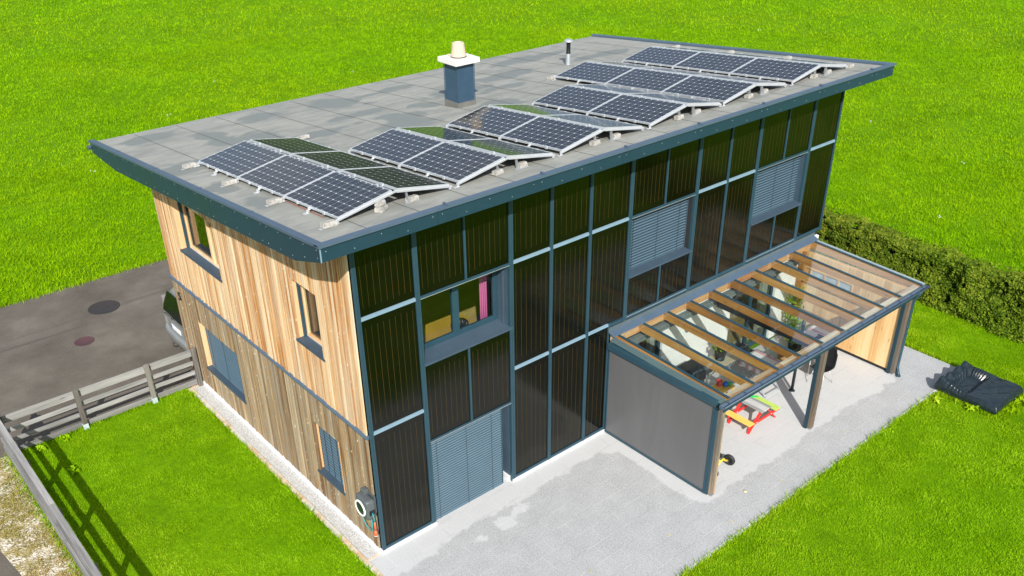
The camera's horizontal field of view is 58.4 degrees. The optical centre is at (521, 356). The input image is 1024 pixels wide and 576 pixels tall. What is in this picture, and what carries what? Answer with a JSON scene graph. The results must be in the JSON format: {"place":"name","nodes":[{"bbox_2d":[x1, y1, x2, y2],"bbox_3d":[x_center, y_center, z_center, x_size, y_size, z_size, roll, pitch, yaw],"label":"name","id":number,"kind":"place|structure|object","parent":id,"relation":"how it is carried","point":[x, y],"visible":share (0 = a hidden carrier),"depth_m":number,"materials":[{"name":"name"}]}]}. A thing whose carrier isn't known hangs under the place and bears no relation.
{"place":"outdoors","nodes":[
{"label":"outdoors","id":0,"kind":"place"},
{"bbox_2d":[0,259,196,575],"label":"road","id":1,"kind":"structure","parent":0,"point":[43,357],"depth_m":23.66,"materials":[{"name":"grey asphalt"}]},
{"bbox_2d":[74,336,94,345],"bbox_3d":[-11.409,-0.384,23.895,0.500,0.017,0.500,-25,39,-34],"label":"manhole cover","id":2,"kind":"object","parent":1,"relation":"on","point":[84,341],"visible":1,"depth_m":23.88,"materials":[{"name":"red metal"}]},
{"bbox_2d":[88,300,119,314],"bbox_3d":[-11.622,-1.355,25.480,0.840,0.017,0.840,-25,39,-34],"label":"manhole cover","id":3,"kind":"object","parent":1,"relation":"on","point":[103,307],"visible":1,"depth_m":25.47,"materials":[{"name":"metal"}]},
{"bbox_2d":[161,287,187,350],"bbox_3d":[-7.020,-1.514,23.977,4.600,1.800,1.810,-25,39,-34],"label":"parked car","id":4,"kind":"object","parent":1,"relation":"on","point":[174,328],"visible":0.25,"depth_m":22.88,"materials":[{"name":"silver metal"}]},
{"bbox_2d":[8,388,373,575],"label":"lawn ground","id":5,"kind":"structure","parent":0,"point":[207,555],"depth_m":18.34,"materials":[{"name":"green plant"}]},
{"bbox_2d":[31,445,46,452],"bbox_3d":[-10.472,2.008,19.876,0.346,0.110,0.242,-9,33,-14],"label":"weed","id":6,"kind":"object","parent":5,"relation":"on","point":[41,448],"visible":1,"depth_m":19.86,"materials":[{"name":"green plant"}]},
{"bbox_2d":[0,415,101,575],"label":"wooden fence","id":7,"kind":"object","parent":5,"relation":"on","point":[84,562],"visible":1,"depth_m":17.11,"materials":[{"name":"grey wood"}]},
{"bbox_2d":[59,434,70,441],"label":"weed","id":8,"kind":"object","parent":5,"relation":"on","point":[62,438],"visible":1,"depth_m":20.21,"materials":[{"name":"green plant"}]},
{"bbox_2d":[67,465,79,474],"bbox_3d":[-9.394,2.394,19.206,0.337,0.141,0.216,17,36,27],"label":"weed","id":9,"kind":"object","parent":5,"relation":"on","point":[72,469],"visible":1,"depth_m":19.19,"materials":[{"name":"green plant"}]},
{"bbox_2d":[1,347,202,450],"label":"wooden fence","id":10,"kind":"object","parent":5,"relation":"on","point":[76,394],"visible":0.98,"depth_m":20.63,"materials":[{"name":"grey wood"}]},
{"bbox_2d":[0,0,1023,575],"bbox_3d":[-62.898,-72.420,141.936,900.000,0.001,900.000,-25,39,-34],"label":"ground","id":11,"kind":"structure","parent":0,"point":[842,496],"depth_m":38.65,"materials":[{"name":"green plant"}]},
{"bbox_2d":[0,456,82,575],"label":"verge","id":12,"kind":"structure","parent":11,"relation":"on","point":[25,557],"depth_m":17.53,"materials":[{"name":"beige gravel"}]},
{"bbox_2d":[194,385,377,558],"bbox_3d":[-5.283,2.224,19.575,0.243,0.001,7.680,-25,39,-34],"label":"gravel strip","id":13,"kind":"object","parent":11,"relation":"on","point":[341,525],"visible":1,"depth_m":19.11,"materials":[{"name":"grey gravel"}]},
{"bbox_2d":[188,384,383,575],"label":"edging stones","id":14,"kind":"object","parent":11,"relation":"on","point":[337,533],"visible":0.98,"depth_m":18.62,"materials":[{"name":"beige stone"}]},
{"bbox_2d":[87,34,896,554],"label":"house","id":15,"kind":"structure","parent":11,"relation":"on","point":[333,380],"depth_m":17.98,"materials":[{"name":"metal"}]},
{"bbox_2d":[181,161,196,169],"bbox_3d":[-6.225,-3.561,17.116,0.292,0.096,0.130,-25,34,-35],"label":"concrete block","id":16,"kind":"object","parent":15,"relation":"on","point":[192,164],"depth_m":17.08,"materials":[{"name":"concrete"}]},
{"bbox_2d":[171,199,221,282],"bbox_3d":[-6.671,-2.498,19.048,0.290,1.307,2.020,-25,39,-34],"label":"window","id":17,"kind":"structure","parent":15,"relation":"in","point":[209,264],"depth_m":19.52,"materials":[{"name":"grey wood"}]},
{"bbox_2d":[198,321,246,403],"bbox_3d":[-6.629,0.075,20.590,0.290,1.287,2.000,-25,39,-34],"label":"window","id":18,"kind":"structure","parent":15,"relation":"in","point":[222,362],"depth_m":20.80,"materials":[{"name":"grey wood"}]},
{"bbox_2d":[220,178,237,186],"bbox_3d":[-5.094,-3.017,15.914,0.293,0.094,0.132,-24,33,-33],"label":"concrete block","id":19,"kind":"object","parent":15,"relation":"on","point":[228,182],"depth_m":15.88,"materials":[{"name":"concrete"}]},
{"bbox_2d":[265,197,282,206],"bbox_3d":[-4.000,-2.491,14.747,0.287,0.096,0.124,-23,33,-32],"label":"concrete block","id":20,"kind":"object","parent":15,"relation":"on","point":[273,201],"depth_m":14.71,"materials":[{"name":"concrete"}]},
{"bbox_2d":[297,134,309,138],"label":"concrete block","id":21,"kind":"object","parent":15,"relation":"on","point":[305,136],"depth_m":18.51,"materials":[{"name":"concrete"}]},
{"bbox_2d":[292,280,324,361],"bbox_3d":[-3.665,-0.695,16.077,0.290,1.307,1.010,-25,39,-34],"label":"window","id":22,"kind":"structure","parent":15,"relation":"in","point":[310,341],"depth_m":16.41,"materials":[{"name":"brown wood"}]},
{"bbox_2d":[194,141,451,223],"bbox_3d":[-3.643,-3.224,15.912,2.238,0.720,5.163,-25,39,-34],"label":"mounting frame","id":23,"kind":"object","parent":15,"relation":"on","point":[337,220],"visible":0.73,"depth_m":14.30,"materials":[{"name":"metal"}]},
{"bbox_2d":[198,141,285,177],"bbox_3d":[-5.133,-3.620,16.785,1.029,0.052,1.680,-34,38,-28],"label":"solar panel","id":24,"kind":"object","parent":23,"relation":"attached to","point":[239,159],"visible":1,"depth_m":16.73,"materials":[{"name":"glass"}]},
{"bbox_2d":[238,155,334,196],"bbox_3d":[-4.021,-3.087,15.602,1.029,0.052,1.680,-34,38,-28],"label":"solar panel","id":25,"kind":"object","parent":23,"relation":"attached to","point":[283,176],"visible":1,"depth_m":15.55,"materials":[{"name":"glass"}]},
{"bbox_2d":[250,137,339,154],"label":"solar panel","id":26,"kind":"object","parent":23,"relation":"attached to","point":[289,146],"visible":0.94,"depth_m":17.32,"materials":[{"name":"glass"}]},
{"bbox_2d":[284,171,391,218],"bbox_3d":[-2.909,-2.553,14.419,1.029,0.052,1.680,-34,38,-28],"label":"solar panel","id":27,"kind":"object","parent":23,"relation":"attached to","point":[337,195],"visible":1,"depth_m":14.35,"materials":[{"name":"glass"}]},
{"bbox_2d":[292,151,388,171],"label":"solar panel","id":28,"kind":"object","parent":23,"relation":"attached to","point":[338,160],"visible":0.94,"depth_m":16.14,"materials":[{"name":"glass"}]},
{"bbox_2d":[341,166,448,190],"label":"solar panel","id":29,"kind":"object","parent":23,"relation":"attached to","point":[394,178],"visible":0.99,"depth_m":14.92,"materials":[{"name":"glass"}]},
{"bbox_2d":[319,219,338,229],"bbox_3d":[-2.867,-1.950,13.546,0.293,0.096,0.134,-24,33,-32],"label":"concrete block","id":30,"kind":"object","parent":15,"relation":"on","point":[330,223],"depth_m":13.51,"materials":[{"name":"concrete"}]},
{"bbox_2d":[315,422,345,495],"bbox_3d":[-3.616,1.882,17.612,0.290,1.287,1.010,-25,39,-34],"label":"window","id":31,"kind":"structure","parent":15,"relation":"in","point":[329,449],"depth_m":17.75,"materials":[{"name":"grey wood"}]},
{"bbox_2d":[355,486,377,536],"bbox_3d":[-2.820,2.830,16.669,0.249,0.900,0.579,-25,39,-34],"label":"hose reel","id":32,"kind":"object","parent":15,"relation":"attached to","point":[365,504],"visible":1,"depth_m":16.49,"materials":[{"name":"black plastic"}]},
{"bbox_2d":[374,204,387,212],"bbox_3d":[-2.157,-2.269,14.058,0.150,0.092,0.223,7,29,20],"label":"concrete block","id":33,"kind":"object","parent":15,"relation":"on","point":[384,208],"depth_m":13.98,"materials":[{"name":"concrete"}]},
{"bbox_2d":[374,199,385,206],"bbox_3d":[-2.166,-2.349,14.022,0.118,0.093,0.178,11,31,27],"label":"concrete block","id":34,"kind":"object","parent":33,"relation":"on","point":[381,203],"depth_m":13.97,"materials":[{"name":"concrete"}]},
{"bbox_2d":[405,194,418,202],"bbox_3d":[-1.718,-2.480,14.399,0.130,0.092,0.204,21,37,39],"label":"concrete block","id":35,"kind":"object","parent":15,"relation":"on","point":[413,197],"depth_m":14.36,"materials":[{"name":"concrete"}]},
{"bbox_2d":[422,313,473,342],"bbox_3d":[-1.564,-0.094,17.406,1.650,0.720,0.950,-25,39,-34],"label":"desk","id":36,"kind":"object","parent":15,"relation":"on","point":[436,328],"visible":0.06,"depth_m":17.45,"materials":[{"name":"yellow wood"}]},
{"bbox_2d":[348,142,554,188],"bbox_3d":[-1.378,-3.738,16.577,2.238,0.563,3.461,-25,39,-34],"label":"mounting frame","id":37,"kind":"object","parent":15,"relation":"on","point":[484,170],"visible":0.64,"depth_m":15.45,"materials":[{"name":"metal"}]},
{"bbox_2d":[350,128,443,164],"bbox_3d":[-2.312,-3.867,16.857,1.029,0.052,1.680,-34,38,-28],"label":"solar panel","id":38,"kind":"object","parent":37,"relation":"attached to","point":[395,146],"visible":1,"depth_m":16.81,"materials":[{"name":"glass"}]},
{"bbox_2d":[396,126,490,141],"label":"solar panel","id":39,"kind":"object","parent":37,"relation":"attached to","point":[440,133],"visible":0.92,"depth_m":17.39,"materials":[{"name":"glass"}]},
{"bbox_2d":[401,142,504,182],"bbox_3d":[-1.199,-3.334,15.674,1.029,0.052,1.680,-34,38,-28],"label":"solar panel","id":40,"kind":"object","parent":37,"relation":"attached to","point":[458,163],"visible":1,"depth_m":15.61,"materials":[{"name":"glass"}]},
{"bbox_2d":[449,139,552,157],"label":"solar panel","id":41,"kind":"object","parent":37,"relation":"attached to","point":[501,148],"visible":0.97,"depth_m":16.16,"materials":[{"name":"glass"}]},
{"bbox_2d":[450,318,468,330],"bbox_3d":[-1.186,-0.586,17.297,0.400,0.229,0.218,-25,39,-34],"label":"desk chair","id":42,"kind":"object","parent":15,"relation":"on","point":[464,322],"visible":0.29,"depth_m":17.32,"materials":[{"name":"black plastic"}]},
{"bbox_2d":[424,267,512,366],"bbox_3d":[-1.072,-0.812,16.259,1.999,1.322,0.455,-25,39,-34],"label":"window","id":43,"kind":"structure","parent":15,"relation":"in","point":[459,339],"depth_m":16.65,"materials":[{"name":"grey metal"}]},
{"bbox_2d":[431,405,509,519],"bbox_3d":[-1.043,2.019,18.001,1.926,1.950,0.285,-26,40,-35],"label":"door","id":44,"kind":"structure","parent":15,"relation":"in","point":[470,461],"depth_m":17.93,"materials":[{"name":"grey metal"}]},
{"bbox_2d":[479,275,487,319],"bbox_3d":[-0.711,-0.956,17.062,0.185,2.000,0.061,-25,39,-34],"label":"curtain","id":45,"kind":"object","parent":15,"relation":"hanging from","point":[483,294],"visible":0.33,"depth_m":16.94,"materials":[{"name":"pink fabric"}]},
{"bbox_2d":[492,168,503,175],"bbox_3d":[-0.403,-3.092,15.389,0.132,0.092,0.202,21,36,39],"label":"concrete block","id":46,"kind":"object","parent":15,"relation":"on","point":[495,172],"depth_m":15.34,"materials":[{"name":"concrete"}]},
{"bbox_2d":[515,161,527,167],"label":"concrete block","id":47,"kind":"object","parent":15,"relation":"on","point":[521,164],"depth_m":15.66,"materials":[{"name":"concrete"}]},
{"bbox_2d":[446,125,643,156],"bbox_3d":[0.354,-4.529,17.849,2.238,0.563,3.461,-25,39,-34],"label":"mounting frame","id":48,"kind":"object","parent":15,"relation":"on","point":[593,136],"visible":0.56,"depth_m":16.73,"materials":[{"name":"metal"}]},
{"bbox_2d":[448,106,538,136],"bbox_3d":[-0.580,-4.658,18.130,1.029,0.052,1.680,-34,38,-28],"label":"solar panel","id":49,"kind":"object","parent":48,"relation":"attached to","point":[492,121],"visible":1,"depth_m":18.08,"materials":[{"name":"glass"}]},
{"bbox_2d":[488,104,575,116],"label":"solar panel","id":50,"kind":"object","parent":48,"relation":"attached to","point":[532,110],"visible":0.95,"depth_m":18.67,"materials":[{"name":"glass"}]},
{"bbox_2d":[501,116,601,151],"bbox_3d":[0.533,-4.125,16.947,1.029,0.052,1.680,-34,38,-28],"label":"solar panel","id":51,"kind":"object","parent":48,"relation":"attached to","point":[550,133],"visible":1,"depth_m":16.88,"materials":[{"name":"glass"}]},
{"bbox_2d":[543,114,641,128],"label":"solar panel","id":52,"kind":"object","parent":48,"relation":"attached to","point":[594,121],"visible":0.98,"depth_m":17.43,"materials":[{"name":"glass"}]},
{"bbox_2d":[589,139,600,145],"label":"concrete block","id":53,"kind":"object","parent":15,"relation":"on","point":[593,143],"depth_m":16.62,"materials":[{"name":"concrete"}]},
{"bbox_2d":[609,132,620,138],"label":"concrete block","id":54,"kind":"object","parent":15,"relation":"on","point":[616,135],"depth_m":16.95,"materials":[{"name":"concrete"}]},
{"bbox_2d":[531,103,721,129],"bbox_3d":[2.101,-5.327,19.132,2.238,0.563,3.461,-25,39,-34],"label":"mounting frame","id":55,"kind":"object","parent":15,"relation":"on","point":[678,111],"visible":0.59,"depth_m":18.05,"materials":[{"name":"metal"}]},
{"bbox_2d":[533,85,621,112],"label":"solar panel","id":56,"kind":"object","parent":55,"relation":"attached to","point":[577,99],"visible":1,"depth_m":19.36,"materials":[{"name":"glass"}]},
{"bbox_2d":[569,84,654,94],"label":"solar panel","id":57,"kind":"object","parent":55,"relation":"attached to","point":[613,89],"visible":0.94,"depth_m":19.98,"materials":[{"name":"glass"}]},
{"bbox_2d":[589,94,684,124],"bbox_3d":[2.280,-4.923,18.230,1.029,0.052,1.680,-34,38,-28],"label":"solar panel","id":58,"kind":"object","parent":55,"relation":"attached to","point":[642,110],"visible":1,"depth_m":18.16,"materials":[{"name":"glass"}]},
{"bbox_2d":[626,93,719,104],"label":"solar panel","id":59,"kind":"object","parent":55,"relation":"attached to","point":[677,99],"visible":1,"depth_m":18.69,"materials":[{"name":"glass"}]},
{"bbox_2d":[627,321,661,355],"bbox_3d":[2.528,0.325,20.439,1.520,2.130,0.070,-25,39,-34],"label":"door","id":60,"kind":"structure","parent":15,"relation":"in","point":[657,351],"depth_m":20.62,"materials":[{"name":"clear glass"}]},
{"bbox_2d":[628,198,691,278],"bbox_3d":[2.797,-2.579,19.100,1.982,1.322,0.455,-25,39,-34],"label":"window","id":61,"kind":"structure","parent":15,"relation":"in","point":[657,236],"depth_m":19.18,"materials":[{"name":"grey metal"}]},
{"bbox_2d":[552,77,786,106],"bbox_3d":[3.224,-6.360,20.957,2.238,0.720,5.163,-25,39,-34],"label":"mounting frame","id":62,"kind":"object","parent":15,"relation":"on","point":[748,90],"visible":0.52,"depth_m":19.32,"materials":[{"name":"metal"}]},
{"bbox_2d":[555,62,634,84],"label":"solar panel","id":63,"kind":"object","parent":62,"relation":"attached to","point":[596,73],"visible":1,"depth_m":21.78,"materials":[{"name":"glass"}]},
{"bbox_2d":[587,61,662,67],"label":"solar panel","id":64,"kind":"object","parent":62,"relation":"attached to","point":[622,64],"visible":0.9,"depth_m":22.37,"materials":[{"name":"glass"}]},
{"bbox_2d":[606,68,690,92],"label":"solar panel","id":65,"kind":"object","parent":62,"relation":"attached to","point":[649,80],"visible":0.91,"depth_m":20.60,"materials":[{"name":"glass"}]},
{"bbox_2d":[638,67,719,75],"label":"solar panel","id":66,"kind":"object","parent":62,"relation":"attached to","point":[685,72],"visible":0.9,"depth_m":21.15,"materials":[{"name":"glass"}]},
{"bbox_2d":[662,75,754,101],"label":"solar panel","id":67,"kind":"object","parent":62,"relation":"attached to","point":[710,89],"visible":0.98,"depth_m":19.40,"materials":[{"name":"glass"}]},
{"bbox_2d":[695,75,784,83],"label":"solar panel","id":68,"kind":"object","parent":62,"relation":"attached to","point":[742,79],"visible":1,"depth_m":19.91,"materials":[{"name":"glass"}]},
{"bbox_2d":[674,114,683,120],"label":"concrete block","id":69,"kind":"object","parent":15,"relation":"on","point":[677,117],"depth_m":17.90,"materials":[{"name":"concrete"}]},
{"bbox_2d":[622,61,847,85],"bbox_3d":[5.009,-7.176,22.268,2.238,0.720,5.163,-25,39,-34],"label":"mounting frame","id":70,"kind":"object","parent":15,"relation":"on","point":[825,70],"visible":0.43,"depth_m":20.63,"materials":[{"name":"metal"}]},
{"bbox_2d":[623,47,698,66],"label":"solar panel","id":71,"kind":"object","parent":70,"relation":"attached to","point":[662,56],"visible":1,"depth_m":23.09,"materials":[{"name":"glass"}]},
{"bbox_2d":[652,46,720,51],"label":"solar panel","id":72,"kind":"object","parent":70,"relation":"attached to","point":[690,49],"visible":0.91,"depth_m":23.65,"materials":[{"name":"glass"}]},
{"bbox_2d":[674,52,756,73],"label":"solar panel","id":73,"kind":"object","parent":70,"relation":"attached to","point":[716,63],"visible":1,"depth_m":21.91,"materials":[{"name":"glass"}]},
{"bbox_2d":[703,51,779,57],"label":"solar panel","id":74,"kind":"object","parent":70,"relation":"attached to","point":[742,54],"visible":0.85,"depth_m":22.48,"materials":[{"name":"glass"}]},
{"bbox_2d":[731,58,819,81],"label":"solar panel","id":75,"kind":"object","parent":70,"relation":"attached to","point":[782,70],"visible":1,"depth_m":20.71,"materials":[{"name":"glass"}]},
{"bbox_2d":[760,57,846,65],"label":"solar panel","id":76,"kind":"object","parent":70,"relation":"attached to","point":[808,61],"visible":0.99,"depth_m":21.22,"materials":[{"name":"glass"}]},
{"bbox_2d":[744,93,752,98],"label":"concrete block","id":77,"kind":"object","parent":15,"relation":"on","point":[747,96],"depth_m":19.13,"materials":[{"name":"concrete"}]},
{"bbox_2d":[742,268,774,346],"bbox_3d":[5.621,-1.088,22.712,1.800,2.130,0.070,-25,39,-34],"label":"door","id":78,"kind":"structure","parent":15,"relation":"in","point":[749,302],"depth_m":23.06,"materials":[{"name":"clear glass"}]},
{"bbox_2d":[750,154,804,225],"bbox_3d":[5.859,-3.977,21.350,1.971,1.322,0.455,-25,39,-34],"label":"window","id":79,"kind":"structure","parent":15,"relation":"in","point":[778,185],"depth_m":21.48,"materials":[{"name":"grey glass"}]},
{"bbox_2d":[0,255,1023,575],"bbox_3d":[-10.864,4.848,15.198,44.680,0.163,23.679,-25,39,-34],"label":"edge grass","id":80,"kind":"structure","parent":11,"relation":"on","point":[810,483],"depth_m":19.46,"materials":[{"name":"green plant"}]},
{"bbox_2d":[22,299,1023,575],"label":"lawn grass","id":81,"kind":"structure","parent":11,"relation":"on","point":[1012,371],"depth_m":18.49,"materials":[{"name":"green plant"}]},
{"bbox_2d":[679,388,939,575],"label":"terrace kerb","id":82,"kind":"structure","parent":11,"relation":"on","point":[787,497],"depth_m":18.45,"materials":[{"name":"grey concrete"}]},
{"bbox_2d":[816,203,1023,342],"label":"hedge","id":83,"kind":"object","parent":11,"relation":"on","point":[992,295],"visible":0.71,"depth_m":24.79,"materials":[{"name":"green plant"}]},
{"bbox_2d":[932,395,941,404],"bbox_3d":[9.660,1.003,21.301,0.321,0.118,0.290,-25,39,-34],"label":"weed","id":84,"kind":"object","parent":11,"relation":"on","point":[937,397],"visible":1,"depth_m":21.26,"materials":[{"name":"green plant"}]},
{"bbox_2d":[965,404,978,410],"bbox_3d":[10.309,1.176,20.987,0.385,0.143,0.317,-25,39,-34],"label":"weed","id":85,"kind":"object","parent":11,"relation":"on","point":[970,407],"visible":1,"depth_m":20.94,"materials":[{"name":"green plant"}]},
{"bbox_2d":[934,361,1023,414],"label":"sandbox","id":86,"kind":"object","parent":11,"relation":"on","point":[964,381],"visible":1,"depth_m":21.37,"materials":[{"name":"black plastic"}]},
{"bbox_2d":[1002,406,1019,411],"bbox_3d":[11.185,1.231,20.925,0.362,0.106,0.320,-25,39,-34],"label":"weed","id":87,"kind":"object","parent":11,"relation":"on","point":[1013,408],"visible":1,"depth_m":20.91,"materials":[{"name":"green plant"}]},
{"bbox_2d":[1014,396,1023,403],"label":"weed","id":88,"kind":"object","parent":11,"relation":"on","point":[1018,401],"visible":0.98,"depth_m":21.15,"materials":[{"name":"green plant"}]},
{"bbox_2d":[370,335,954,575],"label":"pavement","id":89,"kind":"structure","parent":0,"point":[604,504],"depth_m":18.51,"materials":[{"name":"grey concrete"}]},
{"bbox_2d":[677,359,712,381],"bbox_3d":[3.899,0.638,21.035,0.920,1.077,0.520,-25,39,-34],"label":"barbecue","id":90,"kind":"object","parent":89,"relation":"on","point":[696,369],"visible":0.3,"depth_m":20.72,"materials":[{"name":"black metal"}]},
{"bbox_2d":[704,352,738,384],"bbox_3d":[4.671,0.391,21.774,0.900,0.731,0.500,-25,39,-34],"label":"folding table","id":91,"kind":"object","parent":89,"relation":"on","point":[730,358],"visible":0.3,"depth_m":21.59,"materials":[{"name":"metal"}]},
{"bbox_2d":[711,340,729,360],"bbox_3d":[4.657,-0.156,21.476,0.458,0.514,0.461,3,32,5],"label":"potted shrub","id":92,"kind":"object","parent":91,"relation":"on","point":[720,354],"visible":0.4,"depth_m":21.44,"materials":[{"name":"green plant"}]},
{"bbox_2d":[712,380,734,393],"bbox_3d":[4.669,0.865,21.279,0.420,0.430,0.350,-25,39,-34],"label":"wooden stool","id":93,"kind":"object","parent":89,"relation":"on","point":[722,389],"visible":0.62,"depth_m":21.10,"materials":[{"name":"yellow paint"}]},
{"bbox_2d":[717,453,734,475],"bbox_3d":[3.975,2.029,19.249,0.662,0.574,0.880,-25,39,-34],"label":"tricycle","id":94,"kind":"object","parent":89,"relation":"on","point":[728,459],"visible":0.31,"depth_m":19.23,"materials":[{"name":"rubber"}]},
{"bbox_2d":[731,340,753,373],"bbox_3d":[5.446,-0.064,22.366,0.468,0.873,0.565,22,38,32],"label":"shell chair","id":95,"kind":"object","parent":89,"relation":"on","point":[745,347],"visible":0.33,"depth_m":22.03,"materials":[{"name":"metal"}]},
{"bbox_2d":[726,394,780,433],"bbox_3d":[5.196,1.251,20.623,1.160,0.472,0.690,-25,39,-34],"label":"picnic table","id":96,"kind":"object","parent":89,"relation":"on","point":[761,405],"visible":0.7,"depth_m":20.46,"materials":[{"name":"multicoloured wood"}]},
{"bbox_2d":[739,349,781,397],"bbox_3d":[5.662,0.424,21.706,0.700,0.737,0.850,-25,39,-34],"label":"dining table","id":97,"kind":"object","parent":89,"relation":"on","point":[754,375],"visible":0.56,"depth_m":21.52,"materials":[{"name":"white metal"}]},
{"bbox_2d":[739,350,780,373],"bbox_3d":[5.627,0.161,21.589,0.680,0.183,0.730,-25,39,-34],"label":"tablecloth","id":98,"kind":"object","parent":97,"relation":"on","point":[772,360],"visible":0.54,"depth_m":21.55,"materials":[{"name":"white fabric"}]},
{"bbox_2d":[604,232,929,495],"bbox_3d":[5.595,-0.067,20.690,7.530,2.666,3.192,-25,39,-34],"label":"veranda","id":99,"kind":"object","parent":89,"relation":"on","point":[665,415],"visible":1,"depth_m":19.71,"materials":[{"name":"metal"}]},
{"bbox_2d":[777,354,786,360],"bbox_3d":[6.478,0.150,22.512,0.420,0.340,0.420,-25,39,-34],"label":"wicker basket","id":100,"kind":"object","parent":89,"relation":"on","point":[780,357],"visible":0.09,"depth_m":22.62,"materials":[{"name":"brown wicker"}]},
{"bbox_2d":[784,285,804,339],"bbox_3d":[6.955,-1.102,23.418,0.494,1.522,0.505,-25,39,-34],"label":"climbing plant","id":101,"kind":"object","parent":89,"relation":"on","point":[798,301],"visible":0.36,"depth_m":23.25,"materials":[{"name":"green plant"}]},
{"bbox_2d":[784,317,806,351],"bbox_3d":[6.909,-0.542,23.096,0.603,0.905,0.590,-25,39,-34],"label":"flowering plant","id":102,"kind":"object","parent":89,"relation":"on","point":[792,345],"visible":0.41,"depth_m":23.05,"materials":[{"name":"green plant"}]},
{"bbox_2d":[789,320,805,391],"bbox_3d":[6.412,-0.083,21.209,0.150,2.100,0.150,-25,39,-34],"label":"parasol pole","id":103,"kind":"object","parent":89,"relation":"on","point":[791,389],"visible":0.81,"depth_m":21.46,"materials":[{"name":"metal"}]},
{"bbox_2d":[807,334,823,375],"bbox_3d":[7.093,-0.055,22.334,0.565,0.873,0.468,-16,35,-24],"label":"shell chair","id":104,"kind":"object","parent":89,"relation":"on","point":[819,336],"visible":0.12,"depth_m":22.29,"materials":[{"name":"metal"}]},
{"bbox_2d":[807,347,837,388],"bbox_3d":[7.204,0.242,21.849,0.565,0.873,0.468,-25,39,-34],"label":"shell chair","id":105,"kind":"object","parent":89,"relation":"on","point":[831,360],"visible":0.49,"depth_m":21.81,"materials":[{"name":"black plastic"}]},
{"bbox_3d":[7.386,-0.260,22.803,1.000,0.736,0.750,-25,39,-34],"label":"dining table","id":106,"kind":"object","parent":89,"relation":"on","visible":0},
{"bbox_2d":[804,325,829,339],"bbox_3d":[7.388,-0.492,22.656,0.880,0.203,0.740,-25,39,-34],"label":"tablecloth","id":107,"kind":"object","parent":106,"relation":"on","point":[814,331],"visible":0.27,"depth_m":22.66,"materials":[{"name":"white fabric"}]},
{"bbox_2d":[716,379,721,386],"bbox_3d":[4.558,0.620,21.134,0.140,0.140,0.140,-25,39,-34],"label":"toy bucket","id":108,"kind":"object","parent":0,"point":[719,382],"visible":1,"depth_m":21.11,"materials":[{"name":"red paint"}]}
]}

